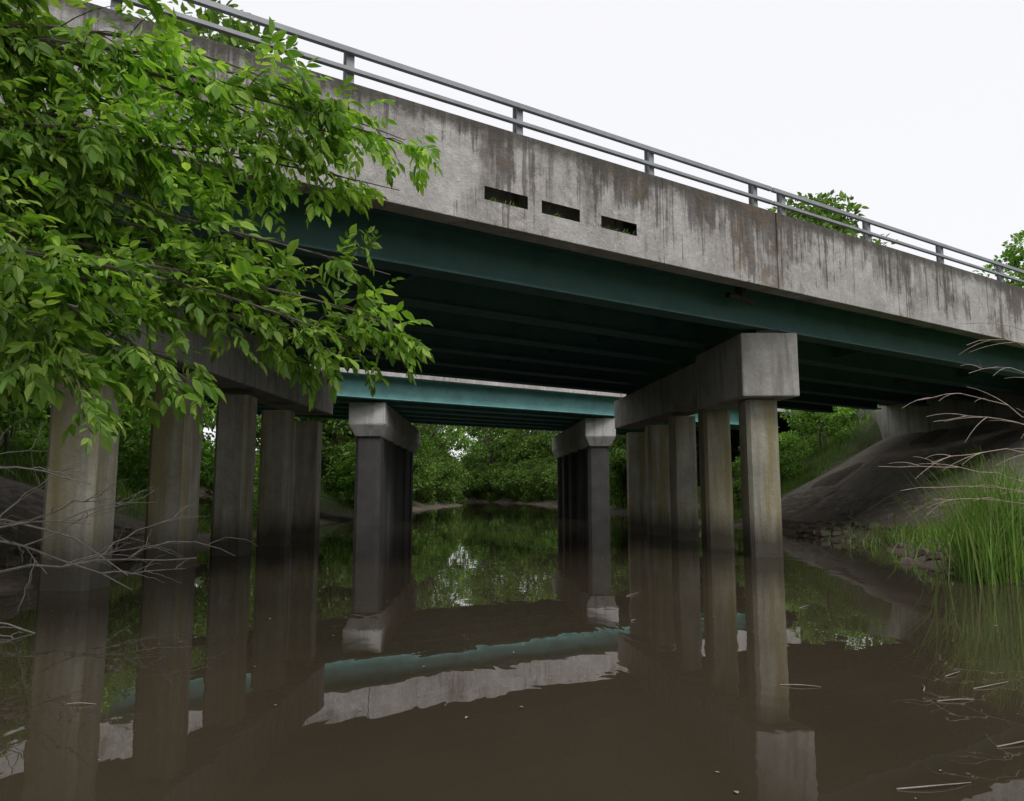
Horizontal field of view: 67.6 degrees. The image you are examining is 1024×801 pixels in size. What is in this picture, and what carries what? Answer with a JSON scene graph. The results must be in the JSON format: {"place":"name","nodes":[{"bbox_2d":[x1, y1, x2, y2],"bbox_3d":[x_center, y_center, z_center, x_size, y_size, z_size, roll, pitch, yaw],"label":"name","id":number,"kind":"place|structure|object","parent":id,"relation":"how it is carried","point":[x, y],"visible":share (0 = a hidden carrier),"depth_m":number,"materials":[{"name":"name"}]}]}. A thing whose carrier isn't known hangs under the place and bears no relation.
{"place":"outdoors","nodes":[
{"label":"outdoors","id":0,"kind":"place"},
{"bbox_2d":[0,501,1023,800],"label":"river water","id":1,"kind":"structure","parent":0,"point":[556,673],"depth_m":4.30,"materials":[{"name":"brown liquid"}]},
{"bbox_2d":[0,413,256,637],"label":"dead branches","id":2,"kind":"object","parent":1,"relation":"in","point":[68,564],"visible":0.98,"depth_m":6.72,"materials":[{"name":"grey wood"}]},
{"bbox_2d":[67,552,1023,798],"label":"floating debris","id":3,"kind":"object","parent":1,"relation":"on","point":[902,788],"visible":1,"depth_m":3.66,"materials":[{"name":"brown wood"}]},
{"bbox_2d":[0,415,1023,591],"bbox_3d":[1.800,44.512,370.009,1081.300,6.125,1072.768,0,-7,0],"label":"ground","id":4,"kind":"structure","parent":0,"point":[14,580],"depth_m":21.68,"materials":[{"name":"soil"}]},
{"bbox_2d":[0,359,51,460],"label":"bank shrub","id":5,"kind":"object","parent":4,"relation":"on","point":[14,412],"visible":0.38,"depth_m":15.66,"materials":[{"name":"green plant"}]},
{"bbox_2d":[0,477,144,550],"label":"slope paving","id":6,"kind":"structure","parent":4,"relation":"on","point":[29,506],"depth_m":13.11,"materials":[{"name":"concrete"}]},
{"bbox_2d":[27,376,152,469],"bbox_3d":[-10.794,0.436,19.536,3.492,3.669,3.058,1,-7,-12],"label":"bank shrub","id":7,"kind":"object","parent":4,"relation":"on","point":[132,447],"visible":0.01,"depth_m":19.28,"materials":[{"name":"green plant"}]},
{"bbox_2d":[42,386,152,495],"bbox_3d":[-9.449,1.033,17.836,2.549,3.057,2.910,7,-10,-44],"label":"bank shrub","id":8,"kind":"object","parent":4,"relation":"on","point":[137,423],"visible":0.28,"depth_m":17.77,"materials":[{"name":"green plant"}]},
{"bbox_2d":[119,401,214,481],"bbox_3d":[-9.317,1.383,21.040,3.350,3.448,3.046,6,-9,-39],"label":"bank shrub","id":9,"kind":"object","parent":4,"relation":"on","point":[208,437],"visible":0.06,"depth_m":20.58,"materials":[{"name":"green plant"}]},
{"bbox_2d":[117,400,256,495],"bbox_3d":[-8.291,1.578,19.350,3.046,3.448,3.350,0,-7,-3],"label":"bank shrub","id":10,"kind":"object","parent":4,"relation":"on","point":[207,459],"visible":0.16,"depth_m":18.80,"materials":[{"name":"green plant"}]},
{"bbox_2d":[203,412,215,441],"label":"riverside shrub","id":11,"kind":"object","parent":4,"relation":"on","point":[212,428],"visible":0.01,"depth_m":40.66,"materials":[{"name":"green plant"}]},
{"bbox_2d":[0,0,442,455],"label":"overhanging ash tree","id":12,"kind":"object","parent":4,"relation":"on","point":[56,215],"visible":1,"depth_m":5.14,"materials":[{"name":"green plant"}]},
{"bbox_2d":[151,0,304,66],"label":"deciduous tree","id":13,"kind":"object","parent":4,"relation":"on","point":[210,15],"visible":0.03,"depth_m":39.04,"materials":[{"name":"green plant"}]},
{"bbox_2d":[201,450,259,516],"bbox_3d":[-7.089,2.565,21.150,2.788,2.578,2.811,7,-10,-44],"label":"bank shrub","id":14,"kind":"object","parent":4,"relation":"on","point":[256,476],"visible":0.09,"depth_m":21.30,"materials":[{"name":"green plant"}]},
{"bbox_2d":[210,495,257,527],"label":"bank shrub","id":15,"kind":"object","parent":4,"relation":"on","point":[255,510],"visible":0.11,"depth_m":19.44,"materials":[{"name":"green plant"}]},
{"bbox_2d":[256,415,339,435],"bbox_3d":[-10.681,-1.370,38.725,5.921,11.606,6.599,6,-9,-41],"label":"deciduous tree","id":16,"kind":"object","parent":4,"relation":"on","point":[259,422],"visible":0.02,"depth_m":36.64,"materials":[{"name":"green plant"}]},
{"bbox_2d":[255,415,351,463],"bbox_3d":[-11.733,1.774,41.353,6.007,5.656,6.807,-5,-9,35],"label":"riverside shrub","id":17,"kind":"object","parent":4,"relation":"on","point":[329,424],"visible":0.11,"depth_m":41.11,"materials":[{"name":"green plant"}]},
{"bbox_2d":[256,418,355,480],"bbox_3d":[-12.117,2.139,45.031,6.133,5.774,6.950,-6,-9,41],"label":"riverside shrub","id":18,"kind":"object","parent":4,"relation":"on","point":[323,466],"visible":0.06,"depth_m":44.54,"materials":[{"name":"green plant"}]},
{"bbox_2d":[312,418,348,484],"bbox_3d":[-9.899,-1.482,44.490,9.529,14.130,8.005,-5,-9,36],"label":"deciduous tree","id":19,"kind":"object","parent":4,"relation":"on","point":[335,436],"depth_m":43.84,"materials":[{"name":"green plant"}]},
{"bbox_2d":[323,431,352,478],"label":"riverside shrub","id":20,"kind":"object","parent":4,"relation":"on","point":[329,447],"visible":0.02,"depth_m":47.54,"materials":[{"name":"green plant"}]},
{"bbox_2d":[321,442,355,503],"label":"riverside shrub","id":21,"kind":"object","parent":4,"relation":"on","point":[342,454],"visible":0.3,"depth_m":39.03,"materials":[{"name":"green plant"}]},
{"bbox_2d":[328,432,354,470],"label":"riverside shrub","id":22,"kind":"object","parent":4,"relation":"on","point":[351,436],"visible":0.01,"depth_m":53.87,"materials":[{"name":"green plant"}]},
{"bbox_2d":[331,457,354,507],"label":"bank shrub","id":23,"kind":"object","parent":4,"relation":"on","point":[346,481],"visible":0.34,"depth_m":36.74,"materials":[{"name":"green plant"}]},
{"bbox_2d":[345,467,354,506],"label":"bank shrub","id":24,"kind":"object","parent":4,"relation":"on","point":[352,504],"visible":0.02,"depth_m":39.26,"materials":[{"name":"green plant"}]},
{"bbox_2d":[346,423,437,436],"bbox_3d":[-7.991,1.437,52.766,7.462,11.762,7.359,-6,-9,40],"label":"deciduous tree","id":25,"kind":"object","parent":4,"relation":"on","point":[420,428],"visible":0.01,"depth_m":51.56,"materials":[{"name":"green plant"}]},
{"bbox_2d":[0,363,790,524],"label":"highway bridge","id":26,"kind":"structure","parent":4,"relation":"on","point":[386,432],"depth_m":29.12,"materials":[{"name":"concrete"}]},
{"bbox_2d":[413,450,439,493],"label":"riverside shrub","id":27,"kind":"object","parent":4,"relation":"on","point":[419,483],"visible":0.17,"depth_m":52.76,"materials":[{"name":"green plant"}]},
{"bbox_2d":[413,447,444,492],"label":"riverside shrub","id":28,"kind":"object","parent":4,"relation":"on","point":[425,453],"visible":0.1,"depth_m":57.02,"materials":[{"name":"green plant"}]},
{"bbox_2d":[413,454,447,504],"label":"riverside shrub","id":29,"kind":"object","parent":4,"relation":"on","point":[426,496],"visible":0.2,"depth_m":60.63,"materials":[{"name":"green plant"}]},
{"bbox_2d":[0,405,881,532],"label":"median grass","id":30,"kind":"structure","parent":4,"relation":"on","point":[786,480],"depth_m":25.79,"materials":[{"name":"green plant"}]},
{"bbox_2d":[424,426,464,458],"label":"deciduous tree","id":31,"kind":"object","parent":4,"relation":"on","point":[453,453],"visible":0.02,"depth_m":93.35,"materials":[{"name":"green plant"}]},
{"bbox_2d":[429,449,460,498],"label":"riverside shrub","id":32,"kind":"object","parent":4,"relation":"on","point":[449,486],"visible":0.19,"depth_m":64.40,"materials":[{"name":"green plant"}]},
{"bbox_2d":[416,424,474,496],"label":"deciduous tree","id":33,"kind":"object","parent":4,"relation":"on","point":[434,443],"visible":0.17,"depth_m":66.06,"materials":[{"name":"green plant"}]},
{"bbox_2d":[424,425,472,451],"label":"deciduous tree","id":34,"kind":"object","parent":4,"relation":"on","point":[463,431],"visible":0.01,"depth_m":74.87,"materials":[{"name":"green plant"}]},
{"bbox_2d":[436,461,463,501],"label":"riverside shrub","id":35,"kind":"object","parent":4,"relation":"on","point":[456,471],"visible":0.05,"depth_m":72.37,"materials":[{"name":"green plant"}]},
{"bbox_2d":[435,453,470,503],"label":"riverside shrub","id":36,"kind":"object","parent":4,"relation":"on","point":[444,496],"visible":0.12,"depth_m":68.76,"materials":[{"name":"green plant"}]},
{"bbox_2d":[438,469,468,501],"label":"riverside shrub","id":37,"kind":"object","parent":4,"relation":"on","point":[466,474],"visible":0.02,"depth_m":81.23,"materials":[{"name":"green plant"}]},
{"bbox_2d":[452,471,475,501],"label":"riverside shrub","id":38,"kind":"object","parent":4,"relation":"on","point":[470,478],"visible":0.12,"depth_m":99.14,"materials":[{"name":"green plant"}]},
{"bbox_2d":[455,467,472,499],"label":"riverside shrub","id":39,"kind":"object","parent":4,"relation":"on","point":[465,495],"visible":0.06,"depth_m":115.63,"materials":[{"name":"green plant"}]},
{"bbox_2d":[458,453,496,498],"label":"riverside shrub","id":40,"kind":"object","parent":4,"relation":"on","point":[471,462],"visible":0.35,"depth_m":107.70,"materials":[{"name":"green plant"}]},
{"bbox_2d":[455,426,500,462],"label":"deciduous tree","id":41,"kind":"object","parent":4,"relation":"on","point":[476,448],"visible":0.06,"depth_m":117.27,"materials":[{"name":"green plant"}]},
{"bbox_2d":[0,497,958,566],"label":"rubble stones","id":42,"kind":"object","parent":4,"relation":"on","point":[15,560],"visible":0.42,"depth_m":16.25,"materials":[{"name":"stone"}]},
{"bbox_2d":[466,462,493,498],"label":"riverside shrub","id":43,"kind":"object","parent":4,"relation":"on","point":[478,495],"visible":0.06,"depth_m":107.45,"materials":[{"name":"green plant"}]},
{"bbox_2d":[469,461,500,498],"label":"riverside shrub","id":44,"kind":"object","parent":4,"relation":"on","point":[474,472],"visible":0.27,"depth_m":103.73,"materials":[{"name":"green plant"}]},
{"bbox_2d":[455,426,516,498],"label":"deciduous tree","id":45,"kind":"object","parent":4,"relation":"on","point":[494,446],"visible":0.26,"depth_m":102.39,"materials":[{"name":"green plant"}]},
{"bbox_2d":[475,462,510,500],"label":"riverside shrub","id":46,"kind":"object","parent":4,"relation":"on","point":[484,476],"visible":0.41,"depth_m":100.00,"materials":[{"name":"green plant"}]},
{"bbox_2d":[489,460,521,497],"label":"riverside shrub","id":47,"kind":"object","parent":4,"relation":"on","point":[498,470],"visible":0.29,"depth_m":95.31,"materials":[{"name":"green plant"}]},
{"bbox_2d":[495,445,518,469],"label":"riverside shrub","id":48,"kind":"object","parent":4,"relation":"on","point":[503,458],"visible":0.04,"depth_m":105.84,"materials":[{"name":"green plant"}]},
{"bbox_2d":[0,0,1023,590],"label":"highway bridge","id":49,"kind":"structure","parent":4,"relation":"on","point":[676,306],"depth_m":12.04,"materials":[{"name":"concrete"}]},
{"bbox_2d":[490,197,636,235],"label":"scupper weeds","id":50,"kind":"object","parent":49,"relation":"on","point":[564,216],"visible":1,"depth_m":9.33,"materials":[{"name":"green plant"}]},
{"bbox_2d":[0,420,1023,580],"bbox_3d":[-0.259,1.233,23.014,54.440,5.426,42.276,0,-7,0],"label":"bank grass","id":51,"kind":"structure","parent":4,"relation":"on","point":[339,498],"depth_m":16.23,"materials":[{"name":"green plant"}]},
{"bbox_2d":[497,460,529,500],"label":"riverside shrub","id":52,"kind":"object","parent":4,"relation":"on","point":[502,484],"visible":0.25,"depth_m":91.31,"materials":[{"name":"green plant"}]},
{"bbox_2d":[499,429,540,465],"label":"deciduous tree","id":53,"kind":"object","parent":4,"relation":"on","point":[518,453],"visible":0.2,"depth_m":93.68,"materials":[{"name":"green plant"}]},
{"bbox_2d":[504,458,537,499],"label":"riverside shrub","id":54,"kind":"object","parent":4,"relation":"on","point":[510,477],"visible":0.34,"depth_m":87.35,"materials":[{"name":"green plant"}]},
{"bbox_2d":[514,460,544,502],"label":"riverside shrub","id":55,"kind":"object","parent":4,"relation":"on","point":[528,466],"visible":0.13,"depth_m":83.40,"materials":[{"name":"green plant"}]},
{"bbox_2d":[510,429,556,438],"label":"deciduous tree","id":56,"kind":"object","parent":4,"relation":"on","point":[525,433],"visible":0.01,"depth_m":109.13,"materials":[{"name":"green plant"}]},
{"bbox_2d":[518,457,552,500],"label":"riverside shrub","id":57,"kind":"object","parent":4,"relation":"on","point":[529,477],"visible":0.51,"depth_m":78.75,"materials":[{"name":"green plant"}]},
{"bbox_2d":[523,435,551,465],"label":"riverside shrub","id":58,"kind":"object","parent":4,"relation":"on","point":[533,453],"visible":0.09,"depth_m":95.28,"materials":[{"name":"green plant"}]},
{"bbox_2d":[528,435,551,470],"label":"riverside shrub","id":59,"kind":"object","parent":4,"relation":"on","point":[535,456],"visible":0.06,"depth_m":93.52,"materials":[{"name":"green plant"}]},
{"bbox_2d":[523,431,560,453],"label":"deciduous tree","id":60,"kind":"object","parent":4,"relation":"on","point":[542,441],"visible":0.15,"depth_m":82.02,"materials":[{"name":"green plant"}]},
{"bbox_2d":[530,434,557,462],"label":"riverside shrub","id":61,"kind":"object","parent":4,"relation":"on","point":[541,451],"visible":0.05,"depth_m":88.89,"materials":[{"name":"green plant"}]},
{"bbox_2d":[534,455,556,500],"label":"riverside shrub","id":62,"kind":"object","parent":4,"relation":"on","point":[548,461],"visible":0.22,"depth_m":74.66,"materials":[{"name":"green plant"}]},
{"bbox_2d":[537,449,553,462],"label":"riverside shrub","id":63,"kind":"object","parent":4,"relation":"on","point":[544,454],"visible":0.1,"depth_m":85.08,"materials":[{"name":"green plant"}]},
{"bbox_2d":[540,463,557,500],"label":"riverside shrub","id":64,"kind":"object","parent":4,"relation":"on","point":[550,478],"visible":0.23,"depth_m":66.75,"materials":[{"name":"green plant"}]},
{"bbox_2d":[544,458,557,499],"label":"riverside shrub","id":65,"kind":"object","parent":4,"relation":"on","point":[554,464],"visible":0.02,"depth_m":71.17,"materials":[{"name":"green plant"}]},
{"bbox_2d":[609,435,625,448],"bbox_3d":[8.842,0.506,49.843,7.160,10.665,7.740,4,-8,-29],"label":"deciduous tree","id":66,"kind":"object","parent":4,"relation":"on","point":[623,442],"visible":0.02,"depth_m":49.66,"materials":[{"name":"green plant"}]},
{"bbox_2d":[609,447,626,505],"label":"riverside shrub","id":67,"kind":"object","parent":4,"relation":"on","point":[617,455],"visible":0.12,"depth_m":45.40,"materials":[{"name":"green plant"}]},
{"bbox_2d":[609,468,626,509],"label":"bank shrub","id":68,"kind":"object","parent":4,"relation":"on","point":[616,480],"visible":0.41,"depth_m":43.19,"materials":[{"name":"green plant"}]},
{"bbox_2d":[609,446,626,501],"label":"riverside shrub","id":69,"kind":"object","parent":4,"relation":"on","point":[610,451],"visible":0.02,"depth_m":50.06,"materials":[{"name":"green plant"}]},
{"bbox_2d":[610,435,625,455],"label":"riverside shrub","id":70,"kind":"object","parent":4,"relation":"on","point":[612,445],"visible":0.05,"depth_m":55.11,"materials":[{"name":"green plant"}]},
{"bbox_2d":[609,444,669,497],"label":"riverside shrub","id":71,"kind":"object","parent":4,"relation":"on","point":[618,465],"visible":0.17,"depth_m":42.63,"materials":[{"name":"green plant"}]},
{"bbox_2d":[696,438,699,484],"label":"riverside shrub","id":72,"kind":"object","parent":4,"relation":"on","point":[698,471],"visible":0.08,"depth_m":40.14,"materials":[{"name":"green plant"}]},
{"bbox_2d":[698,487,700,515],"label":"bank shrub","id":73,"kind":"object","parent":4,"relation":"on","point":[699,499],"visible":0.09,"depth_m":28.95,"materials":[{"name":"green plant"}]},
{"bbox_2d":[696,429,739,462],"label":"riverside shrub","id":74,"kind":"object","parent":4,"relation":"on","point":[735,440],"visible":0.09,"depth_m":41.75,"materials":[{"name":"plant"}]},
{"bbox_2d":[731,462,741,507],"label":"bank shrub","id":75,"kind":"object","parent":4,"relation":"on","point":[737,482],"visible":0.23,"depth_m":28.10,"materials":[{"name":"green plant"}]},
{"bbox_2d":[733,446,801,493],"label":"bank shrub","id":76,"kind":"object","parent":4,"relation":"on","point":[785,462],"visible":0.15,"depth_m":28.69,"materials":[{"name":"green plant"}]},
{"bbox_2d":[778,430,812,477],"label":"bank shrub","id":77,"kind":"object","parent":4,"relation":"on","point":[788,442],"visible":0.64,"depth_m":29.73,"materials":[{"name":"green plant"}]},
{"bbox_2d":[780,407,857,454],"bbox_3d":[12.533,1.132,31.198,3.097,2.865,3.124,-2,-7,15],"label":"bank shrub","id":78,"kind":"object","parent":4,"relation":"on","point":[842,416],"visible":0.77,"depth_m":30.58,"materials":[{"name":"green plant"}]},
{"bbox_2d":[767,189,897,245],"bbox_3d":[22.930,-6.010,55.474,14.448,19.908,13.364,0,-7,-1],"label":"deciduous tree","id":79,"kind":"object","parent":4,"relation":"on","point":[826,200],"visible":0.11,"depth_m":54.01,"materials":[{"name":"green plant"}]},
{"bbox_2d":[824,406,864,420],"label":"bank shrub","id":80,"kind":"object","parent":4,"relation":"on","point":[835,407],"visible":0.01,"depth_m":32.51,"materials":[{"name":"green plant"}]},
{"bbox_2d":[781,413,1023,533],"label":"slope paving","id":81,"kind":"structure","parent":4,"relation":"on","point":[869,486],"depth_m":22.61,"materials":[{"name":"concrete"}]},
{"bbox_2d":[826,476,1022,562],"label":"shore weeds","id":82,"kind":"object","parent":4,"relation":"on","point":[912,533],"visible":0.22,"depth_m":14.24,"materials":[{"name":"green plant"}]},
{"bbox_2d":[878,323,1023,512],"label":"dry arching stems","id":83,"kind":"object","parent":4,"relation":"on","point":[933,463],"visible":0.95,"depth_m":9.03,"materials":[{"name":"brown plant"}]},
{"bbox_2d":[880,443,1023,587],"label":"reed clump","id":84,"kind":"object","parent":4,"relation":"on","point":[990,549],"visible":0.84,"depth_m":8.90,"materials":[{"name":"green plant"}]},
{"bbox_2d":[972,230,1023,287],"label":"deciduous tree","id":85,"kind":"object","parent":4,"relation":"on","point":[1012,257],"visible":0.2,"depth_m":63.85,"materials":[{"name":"green plant"}]},
{"bbox_2d":[83,0,1023,461],"label":"sky","id":86,"kind":"structure","parent":0,"point":[911,110],"materials":[{"name":"white"}]},
{"bbox_2d":[777,410,822,423],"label":"approach road","id":87,"kind":"structure","parent":0,"point":[780,420],"depth_m":37.17,"materials":[{"name":"grey asphalt"}]},
{"bbox_2d":[877,396,934,405],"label":"approach road","id":88,"kind":"structure","parent":0,"point":[883,403],"depth_m":28.92,"materials":[{"name":"grey asphalt"}]}
]}

